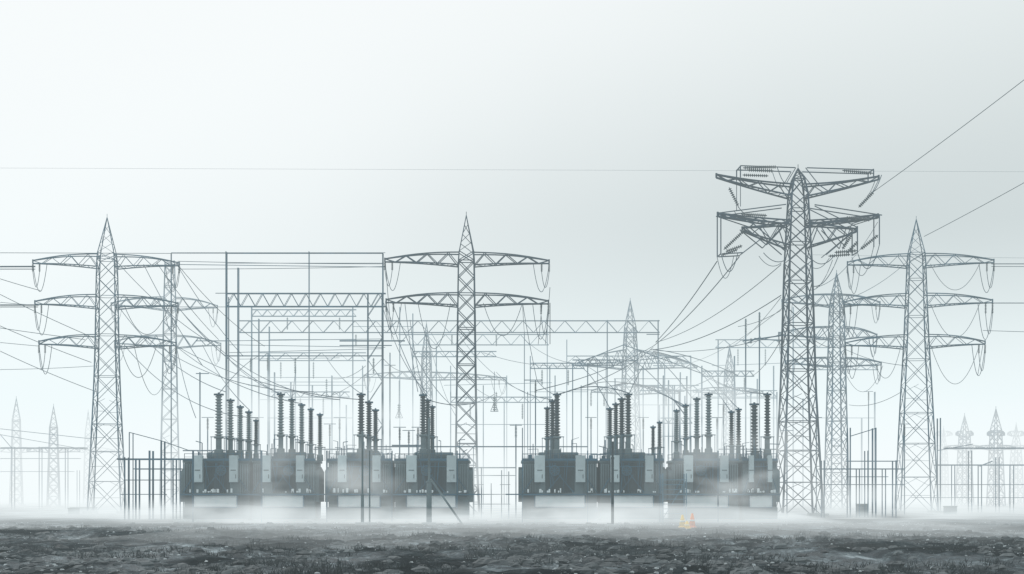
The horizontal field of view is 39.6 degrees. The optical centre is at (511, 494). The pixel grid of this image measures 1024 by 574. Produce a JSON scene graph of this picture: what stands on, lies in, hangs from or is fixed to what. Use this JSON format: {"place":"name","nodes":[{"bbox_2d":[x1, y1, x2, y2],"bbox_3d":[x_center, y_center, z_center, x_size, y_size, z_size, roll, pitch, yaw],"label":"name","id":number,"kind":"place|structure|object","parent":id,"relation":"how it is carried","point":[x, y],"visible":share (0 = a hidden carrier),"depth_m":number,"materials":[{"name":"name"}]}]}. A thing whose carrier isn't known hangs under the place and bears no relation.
{"place":"outdoors","nodes":[
{"label":"outdoors","id":0,"kind":"place"},
{"bbox_2d":[183,450,259,450],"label":"busbar tube","id":1,"kind":"object","parent":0,"point":[212,450],"visible":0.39,"depth_m":139.94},
{"bbox_2d":[313,449,391,449],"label":"busbar tube","id":2,"kind":"object","parent":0,"point":[350,449],"visible":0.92,"depth_m":139.95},
{"bbox_2d":[366,446,472,446],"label":"busbar tube","id":3,"kind":"object","parent":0,"point":[420,446],"visible":0.46,"depth_m":135.95,"materials":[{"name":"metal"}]},
{"bbox_2d":[0,495,1023,573],"bbox_3d":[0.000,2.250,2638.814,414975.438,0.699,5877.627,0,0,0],"label":"ground","id":4,"kind":"structure","parent":0,"point":[30,513],"depth_m":72.97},
{"bbox_2d":[0,396,42,505],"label":"electricity pylon","id":5,"kind":"object","parent":4,"relation":"on","point":[20,462],"visible":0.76,"depth_m":261.46,"materials":[{"name":"metal"}]},
{"bbox_2d":[0,429,89,509],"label":"busbar support frame","id":6,"kind":"object","parent":4,"relation":"on","point":[39,458],"visible":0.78,"depth_m":199.97,"materials":[{"name":"metal"}]},
{"bbox_2d":[26,404,79,507],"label":"electricity pylon","id":7,"kind":"object","parent":4,"relation":"on","point":[49,474],"visible":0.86,"depth_m":229.48,"materials":[{"name":"metal"}]},
{"bbox_2d":[66,508,81,514],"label":"cable kiosk","id":8,"kind":"object","parent":4,"relation":"on","point":[73,511],"visible":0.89,"depth_m":149.60,"materials":[{"name":"grey paint"}]},
{"bbox_2d":[69,507,98,512],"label":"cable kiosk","id":9,"kind":"object","parent":4,"relation":"on","point":[85,509],"visible":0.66,"depth_m":169.60,"materials":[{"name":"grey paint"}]},
{"bbox_2d":[61,412,114,504],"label":"electricity pylon","id":10,"kind":"object","parent":4,"relation":"on","point":[84,472],"visible":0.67,"depth_m":284.49,"materials":[{"name":"metal"}]},
{"bbox_2d":[32,217,179,514],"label":"electricity pylon","id":11,"kind":"object","parent":4,"relation":"on","point":[119,348],"visible":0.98,"depth_m":157.73,"materials":[{"name":"metal"}]},
{"bbox_2d":[0,253,170,391],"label":"overhead power lines","id":12,"kind":"object","parent":11,"relation":"attached to","point":[15,304],"visible":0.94,"depth_m":158.03,"materials":[{"name":"grey metal"}]},
{"bbox_2d":[118,263,359,417],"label":"overhead power lines","id":13,"kind":"object","parent":11,"relation":"attached to","point":[213,344],"visible":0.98,"depth_m":147.68,"materials":[{"name":"grey metal"}]},
{"bbox_2d":[117,432,189,519],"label":"steel support frame","id":14,"kind":"object","parent":4,"relation":"on","point":[153,469],"visible":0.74,"depth_m":121.97,"materials":[{"name":"grey metal"}]},
{"bbox_2d":[111,260,221,508],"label":"electricity pylon","id":15,"kind":"object","parent":4,"relation":"on","point":[176,373],"visible":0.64,"depth_m":214.28,"materials":[{"name":"metal"}]},
{"bbox_2d":[171,253,237,511],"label":"substation gantry","id":16,"kind":"object","parent":4,"relation":"on","point":[228,359],"visible":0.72,"depth_m":177.97,"materials":[{"name":"metal"}]},
{"bbox_2d":[202,417,213,451],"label":"busbar post insulator","id":17,"kind":"object","parent":4,"relation":"on","point":[207,420],"visible":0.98,"depth_m":139.94,"materials":[{"name":"grey metal"}]},
{"bbox_2d":[257,417,263,452],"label":"busbar post insulator","id":18,"kind":"object","parent":4,"relation":"on","point":[258,433],"visible":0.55,"depth_m":150.00,"materials":[{"name":"metal"}]},
{"bbox_2d":[171,251,404,455],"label":"substation gantry","id":19,"kind":"object","parent":4,"relation":"on","point":[382,340],"visible":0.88,"depth_m":171.97,"materials":[{"name":"metal"}]},
{"bbox_2d":[248,352,365,454],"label":"substation gantry","id":20,"kind":"object","parent":4,"relation":"on","point":[295,385],"visible":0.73,"depth_m":217.95,"materials":[{"name":"metal"}]},
{"bbox_2d":[271,372,349,457],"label":"substation gantry","id":21,"kind":"object","parent":4,"relation":"on","point":[312,397],"visible":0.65,"depth_m":195.95,"materials":[{"name":"metal"}]},
{"bbox_2d":[328,424,330,450],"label":"busbar post insulator","id":22,"kind":"object","parent":4,"relation":"on","point":[329,428],"visible":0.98,"depth_m":139.95,"materials":[{"name":"grey ceramic"}]},
{"bbox_2d":[173,519,487,521],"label":"concrete platform","id":23,"kind":"structure","parent":4,"relation":"on","point":[469,520],"depth_m":113.51,"materials":[{"name":"grey concrete"}]},
{"bbox_2d":[180,392,260,519],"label":"power transformer","id":24,"kind":"object","parent":23,"relation":"on","point":[218,470],"visible":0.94,"depth_m":114.84,"materials":[{"name":"grey paint"}]},
{"bbox_2d":[250,392,325,519],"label":"power transformer","id":25,"kind":"object","parent":23,"relation":"on","point":[292,471],"visible":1,"depth_m":114.95,"materials":[{"name":"grey paint"}]},
{"bbox_2d":[325,392,394,519],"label":"power transformer","id":26,"kind":"object","parent":23,"relation":"on","point":[344,473],"visible":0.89,"depth_m":114.84,"materials":[{"name":"grey paint"}]},
{"bbox_2d":[394,393,472,519],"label":"power transformer","id":27,"kind":"object","parent":23,"relation":"on","point":[411,474],"visible":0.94,"depth_m":114.84,"materials":[{"name":"grey paint"}]},
{"bbox_2d":[186,451,480,521],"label":"pipe rail","id":28,"kind":"object","parent":4,"relation":"on","point":[326,494],"visible":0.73,"depth_m":112.17,"materials":[{"name":"metal"}]},
{"bbox_2d":[334,417,345,454],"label":"busbar post insulator","id":29,"kind":"object","parent":4,"relation":"on","point":[339,424],"visible":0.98,"depth_m":141.94,"materials":[{"name":"metal"}]},
{"bbox_2d":[355,431,368,524],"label":"equipment post","id":30,"kind":"object","parent":4,"relation":"on","point":[362,522],"visible":0.82,"depth_m":103.93,"materials":[{"name":"grey metal"}]},
{"bbox_2d":[369,451,376,524],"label":"equipment post","id":31,"kind":"object","parent":4,"relation":"on","point":[373,523],"visible":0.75,"depth_m":104.45,"materials":[{"name":"grey metal"}]},
{"bbox_2d":[251,307,496,454],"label":"substation gantry","id":32,"kind":"object","parent":4,"relation":"on","point":[352,316],"visible":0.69,"depth_m":211.95,"materials":[{"name":"metal"}]},
{"bbox_2d":[384,365,395,457],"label":"busbar post insulator","id":33,"kind":"object","parent":4,"relation":"on","point":[389,403],"visible":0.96,"depth_m":149.96,"materials":[{"name":"metal"}]},
{"bbox_2d":[393,427,405,457],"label":"busbar post insulator","id":34,"kind":"object","parent":4,"relation":"on","point":[399,430],"visible":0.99,"depth_m":134.94,"materials":[{"name":"metal"}]},
{"bbox_2d":[402,430,414,454],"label":"busbar post insulator","id":35,"kind":"object","parent":4,"relation":"on","point":[408,439],"visible":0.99,"depth_m":134.96,"materials":[{"name":"metal"}]},
{"bbox_2d":[412,427,419,450],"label":"busbar post insulator","id":36,"kind":"object","parent":4,"relation":"on","point":[417,437],"visible":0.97,"depth_m":134.96,"materials":[{"name":"metal"}]},
{"bbox_2d":[363,321,505,448],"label":"electricity pylon","id":37,"kind":"object","parent":4,"relation":"on","point":[431,372],"visible":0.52,"depth_m":235.07,"materials":[{"name":"metal"}]},
{"bbox_2d":[422,418,461,524],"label":"equipment post","id":38,"kind":"object","parent":4,"relation":"on","point":[429,482],"visible":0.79,"depth_m":103.93,"materials":[{"name":"grey metal"}]},
{"bbox_2d":[229,251,659,457],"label":"substation gantry","id":39,"kind":"object","parent":4,"relation":"on","point":[326,380],"visible":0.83,"depth_m":204.95,"materials":[{"name":"metal"}]},
{"bbox_2d":[384,212,549,515],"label":"electricity pylon","id":40,"kind":"object","parent":4,"relation":"on","point":[456,305],"visible":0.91,"depth_m":149.56,"materials":[{"name":"metal"}]},
{"bbox_2d":[178,261,600,413],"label":"overhead power lines","id":41,"kind":"object","parent":40,"relation":"attached to","point":[425,335],"visible":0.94,"depth_m":154.31,"materials":[{"name":"grey metal"}]},
{"bbox_2d":[395,404,402,417],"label":"suspended insulator","id":42,"kind":"object","parent":41,"relation":"hanging from","point":[398,409],"visible":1,"depth_m":159.97,"materials":[{"name":"ceramic"}]},
{"bbox_2d":[491,372,497,411],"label":"suspended insulator","id":43,"kind":"object","parent":41,"relation":"hanging from","point":[494,402],"visible":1,"depth_m":149.97,"materials":[{"name":"ceramic"}]},
{"bbox_2d":[196,312,780,454],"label":"substation gantry","id":44,"kind":"object","parent":4,"relation":"on","point":[745,340],"visible":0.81,"depth_m":174.94,"materials":[{"name":"metal"}]},
{"bbox_2d":[473,424,522,518],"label":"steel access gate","id":45,"kind":"structure","parent":4,"relation":"on","point":[501,475],"depth_m":125.96,"materials":[{"name":"grey metal"}]},
{"bbox_2d":[444,366,554,510],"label":"substation gantry","id":46,"kind":"object","parent":4,"relation":"on","point":[504,402],"visible":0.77,"depth_m":193.94,"materials":[{"name":"metal"}]},
{"bbox_2d":[0,521,1023,573],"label":"scattered stones","id":47,"kind":"object","parent":4,"relation":"on","point":[304,553],"visible":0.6,"depth_m":53.04,"materials":[{"name":"grey stone"}]},
{"bbox_2d":[0,525,1023,573],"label":"grass tufts","id":48,"kind":"object","parent":4,"relation":"on","point":[376,565],"visible":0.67,"depth_m":49.12,"materials":[{"name":"plant"}]},
{"bbox_2d":[510,425,521,516],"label":"busbar post insulator","id":49,"kind":"object","parent":4,"relation":"on","point":[516,468],"visible":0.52,"depth_m":137.99,"materials":[{"name":"metal"}]},
{"bbox_2d":[24,521,1016,571],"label":"rubble clumps","id":50,"kind":"object","parent":4,"relation":"on","point":[481,562],"visible":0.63,"depth_m":45.42,"materials":[{"name":"stone"}]},
{"bbox_2d":[530,381,540,452],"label":"busbar post insulator","id":51,"kind":"object","parent":4,"relation":"on","point":[535,388],"visible":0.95,"depth_m":149.94,"materials":[{"name":"metal"}]},
{"bbox_2d":[398,307,690,507],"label":"substation gantry","id":52,"kind":"object","parent":4,"relation":"on","point":[399,334],"visible":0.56,"depth_m":224.95,"materials":[{"name":"metal"}]},
{"bbox_2d":[585,417,596,454],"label":"busbar post insulator","id":53,"kind":"object","parent":4,"relation":"on","point":[590,434],"visible":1,"depth_m":149.97,"materials":[{"name":"metal"}]},
{"bbox_2d":[605,441,619,526],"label":"equipment post","id":54,"kind":"object","parent":4,"relation":"on","point":[612,524],"visible":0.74,"depth_m":97.92,"materials":[{"name":"metal"}]},
{"bbox_2d":[506,451,751,521],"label":"pipe rail","id":55,"kind":"object","parent":4,"relation":"on","point":[659,494],"visible":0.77,"depth_m":112.17,"materials":[{"name":"metal"}]},
{"bbox_2d":[572,344,699,453],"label":"substation gantry","id":56,"kind":"object","parent":4,"relation":"on","point":[599,360],"visible":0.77,"depth_m":189.95,"materials":[{"name":"metal"}]},
{"bbox_2d":[575,300,697,451],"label":"electricity pylon","id":57,"kind":"object","parent":4,"relation":"on","point":[636,369],"visible":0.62,"depth_m":224.77,"materials":[{"name":"metal"}]},
{"bbox_2d":[501,519,784,521],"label":"concrete platform","id":58,"kind":"structure","parent":4,"relation":"on","point":[520,520],"depth_m":113.51,"materials":[{"name":"grey concrete"}]},
{"bbox_2d":[518,392,599,519],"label":"power transformer","id":59,"kind":"object","parent":58,"relation":"on","point":[554,469],"visible":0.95,"depth_m":114.80,"materials":[{"name":"grey paint"}]},
{"bbox_2d":[597,392,665,519],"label":"power transformer","id":60,"kind":"object","parent":58,"relation":"on","point":[636,472],"visible":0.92,"depth_m":114.84,"materials":[{"name":"grey paint"}]},
{"bbox_2d":[648,392,740,519],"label":"power transformer","id":61,"kind":"object","parent":58,"relation":"on","point":[697,466],"visible":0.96,"depth_m":114.93,"materials":[{"name":"grey paint"}]},
{"bbox_2d":[726,392,779,519],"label":"power transformer","id":62,"kind":"object","parent":58,"relation":"on","point":[760,479],"visible":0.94,"depth_m":115.00,"materials":[{"name":"grey paint"}]},
{"bbox_2d":[638,417,648,451],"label":"busbar post insulator","id":63,"kind":"object","parent":4,"relation":"on","point":[643,430],"visible":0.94,"depth_m":149.95,"materials":[{"name":"metal"}]},
{"bbox_2d":[530,356,776,454],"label":"substation gantry","id":64,"kind":"object","parent":4,"relation":"on","point":[734,376],"visible":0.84,"depth_m":198.95,"materials":[{"name":"metal"}]},
{"bbox_2d":[536,256,781,413],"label":"overhead power lines","id":65,"kind":"object","parent":64,"relation":"attached to","point":[657,391],"visible":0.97,"depth_m":160.26,"materials":[{"name":"grey metal"}]},
{"bbox_2d":[640,365,698,452],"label":"substation gantry","id":66,"kind":"object","parent":4,"relation":"on","point":[672,390],"visible":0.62,"depth_m":207.94,"materials":[{"name":"metal"}]},
{"bbox_2d":[660,473,686,522],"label":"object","id":67,"kind":"object","parent":4,"relation":"on","point":[683,494],"visible":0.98,"depth_m":110.98,"materials":[{"name":"silver metal"}]},
{"bbox_2d":[660,375,691,506],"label":"substation gantry","id":68,"kind":"object","parent":4,"relation":"on","point":[668,423],"visible":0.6,"depth_m":185.94,"materials":[{"name":"metal"}]},
{"bbox_2d":[674,391,683,451],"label":"busbar post insulator","id":69,"kind":"object","parent":4,"relation":"on","point":[679,416],"visible":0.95,"depth_m":164.95,"materials":[{"name":"metal"}]},
{"bbox_2d":[678,515,684,527],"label":"traffic cone","id":70,"kind":"object","parent":4,"relation":"on","point":[682,522],"visible":0.88,"depth_m":93.82,"materials":[{"name":"plastic"}]},
{"bbox_2d":[684,521,689,528],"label":"traffic cone","id":71,"kind":"object","parent":4,"relation":"on","point":[687,525],"visible":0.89,"depth_m":90.27,"materials":[{"name":"plastic"}]},
{"bbox_2d":[689,513,696,527],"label":"traffic cone","id":72,"kind":"object","parent":4,"relation":"on","point":[692,522],"visible":0.93,"depth_m":93.81,"materials":[{"name":"orange plastic"}]},
{"bbox_2d":[711,417,722,451],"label":"busbar post insulator","id":73,"kind":"object","parent":4,"relation":"on","point":[716,433],"visible":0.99,"depth_m":149.97,"materials":[{"name":"metal"}]},
{"bbox_2d":[718,404,728,454],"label":"busbar post insulator","id":74,"kind":"object","parent":4,"relation":"on","point":[723,409],"visible":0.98,"depth_m":159.95,"materials":[{"name":"metal"}]},
{"bbox_2d":[693,348,762,454],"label":"electricity pylon","id":75,"kind":"object","parent":4,"relation":"on","point":[730,395],"visible":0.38,"depth_m":239.74,"materials":[{"name":"metal"}]},
{"bbox_2d":[692,307,835,507],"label":"substation gantry","id":76,"kind":"object","parent":4,"relation":"on","point":[773,390],"visible":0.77,"depth_m":231.95,"materials":[{"name":"metal"}]},
{"bbox_2d":[781,430,792,517],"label":"busbar post insulator","id":77,"kind":"object","parent":4,"relation":"on","point":[786,472],"visible":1,"depth_m":135.97,"materials":[{"name":"metal"}]},
{"bbox_2d":[715,165,881,516],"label":"strain tension pylon","id":78,"kind":"object","parent":4,"relation":"on","point":[752,218],"visible":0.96,"depth_m":139.44,"materials":[{"name":"metal"}]},
{"bbox_2d":[811,417,821,512],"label":"busbar post insulator","id":79,"kind":"object","parent":4,"relation":"on","point":[816,465],"visible":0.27,"depth_m":149.94,"materials":[{"name":"metal"}]},
{"bbox_2d":[776,365,878,507],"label":"substation gantry","id":80,"kind":"object","parent":4,"relation":"on","point":[861,435],"visible":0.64,"depth_m":230.39,"materials":[{"name":"metal"}]},
{"bbox_2d":[778,270,881,510],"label":"electricity pylon","id":81,"kind":"object","parent":4,"relation":"on","point":[827,366],"visible":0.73,"depth_m":189.75,"materials":[{"name":"metal"}]},
{"bbox_2d":[784,80,1023,416],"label":"overhead power lines","id":82,"kind":"object","parent":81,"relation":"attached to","point":[935,273],"visible":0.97,"depth_m":161.97,"materials":[{"name":"grey metal"}]},
{"bbox_2d":[818,428,904,517],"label":"steel support frame","id":83,"kind":"object","parent":4,"relation":"on","point":[867,476],"visible":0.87,"depth_m":131.98,"materials":[{"name":"grey metal"}]},
{"bbox_2d":[853,504,870,516],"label":"cable kiosk","id":84,"kind":"object","parent":4,"relation":"on","point":[861,510],"visible":0.51,"depth_m":139.60,"materials":[{"name":"grey paint"}]},
{"bbox_2d":[864,391,872,450],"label":"busbar post insulator","id":85,"kind":"object","parent":4,"relation":"on","point":[868,417],"visible":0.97,"depth_m":189.95,"materials":[{"name":"metal"}]},
{"bbox_2d":[903,424,905,514],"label":"busbar post insulator","id":86,"kind":"object","parent":4,"relation":"on","point":[904,429],"visible":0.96,"depth_m":149.95,"materials":[{"name":"metal"}]},
{"bbox_2d":[843,219,994,513],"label":"electricity pylon","id":87,"kind":"object","parent":4,"relation":"on","point":[905,347],"visible":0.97,"depth_m":161.74,"materials":[{"name":"metal"}]},
{"bbox_2d":[924,426,963,504],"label":"electricity pylon","id":88,"kind":"object","parent":4,"relation":"on","point":[945,468],"visible":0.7,"depth_m":299.59,"materials":[{"name":"metal"}]},
{"bbox_2d":[941,506,958,514],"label":"cable kiosk","id":89,"kind":"object","parent":4,"relation":"on","point":[949,510],"visible":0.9,"depth_m":149.60,"materials":[{"name":"grey paint"}]},
{"bbox_2d":[944,413,984,507],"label":"electricity pylon","id":90,"kind":"object","parent":4,"relation":"on","point":[970,433],"visible":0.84,"depth_m":239.69,"materials":[{"name":"metal"}]},
{"bbox_2d":[911,418,1023,512],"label":"busbar support frame","id":91,"kind":"object","parent":4,"relation":"on","point":[978,484],"visible":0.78,"depth_m":164.98,"materials":[{"name":"metal"}]},
{"bbox_2d":[976,409,1015,507],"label":"electricity pylon","id":92,"kind":"object","parent":4,"relation":"on","point":[990,432],"visible":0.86,"depth_m":224.67,"materials":[{"name":"metal"}]},
{"bbox_2d":[996,424,1023,505],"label":"electricity pylon","id":93,"kind":"object","parent":4,"relation":"on","point":[1016,431],"visible":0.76,"depth_m":269.68,"materials":[{"name":"metal"}]},
{"bbox_2d":[0,522,1023,573],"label":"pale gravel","id":94,"kind":"structure","parent":0,"point":[684,568],"depth_m":53.70,"materials":[{"name":"grey gravel"}]},
{"bbox_2d":[0,0,1023,494],"label":"sky","id":95,"kind":"structure","parent":0,"point":[269,125],"materials":[{"name":"white"}]},
{"bbox_2d":[109,168,986,171],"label":"overhead earth wire","id":96,"kind":"object","parent":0,"point":[436,169],"visible":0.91,"depth_m":200.00,"materials":[{"name":"grey metal"}]},
{"bbox_2d":[523,446,587,446],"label":"busbar tube","id":97,"kind":"object","parent":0,"point":[560,446],"visible":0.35,"depth_m":141.95,"materials":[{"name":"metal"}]}
]}

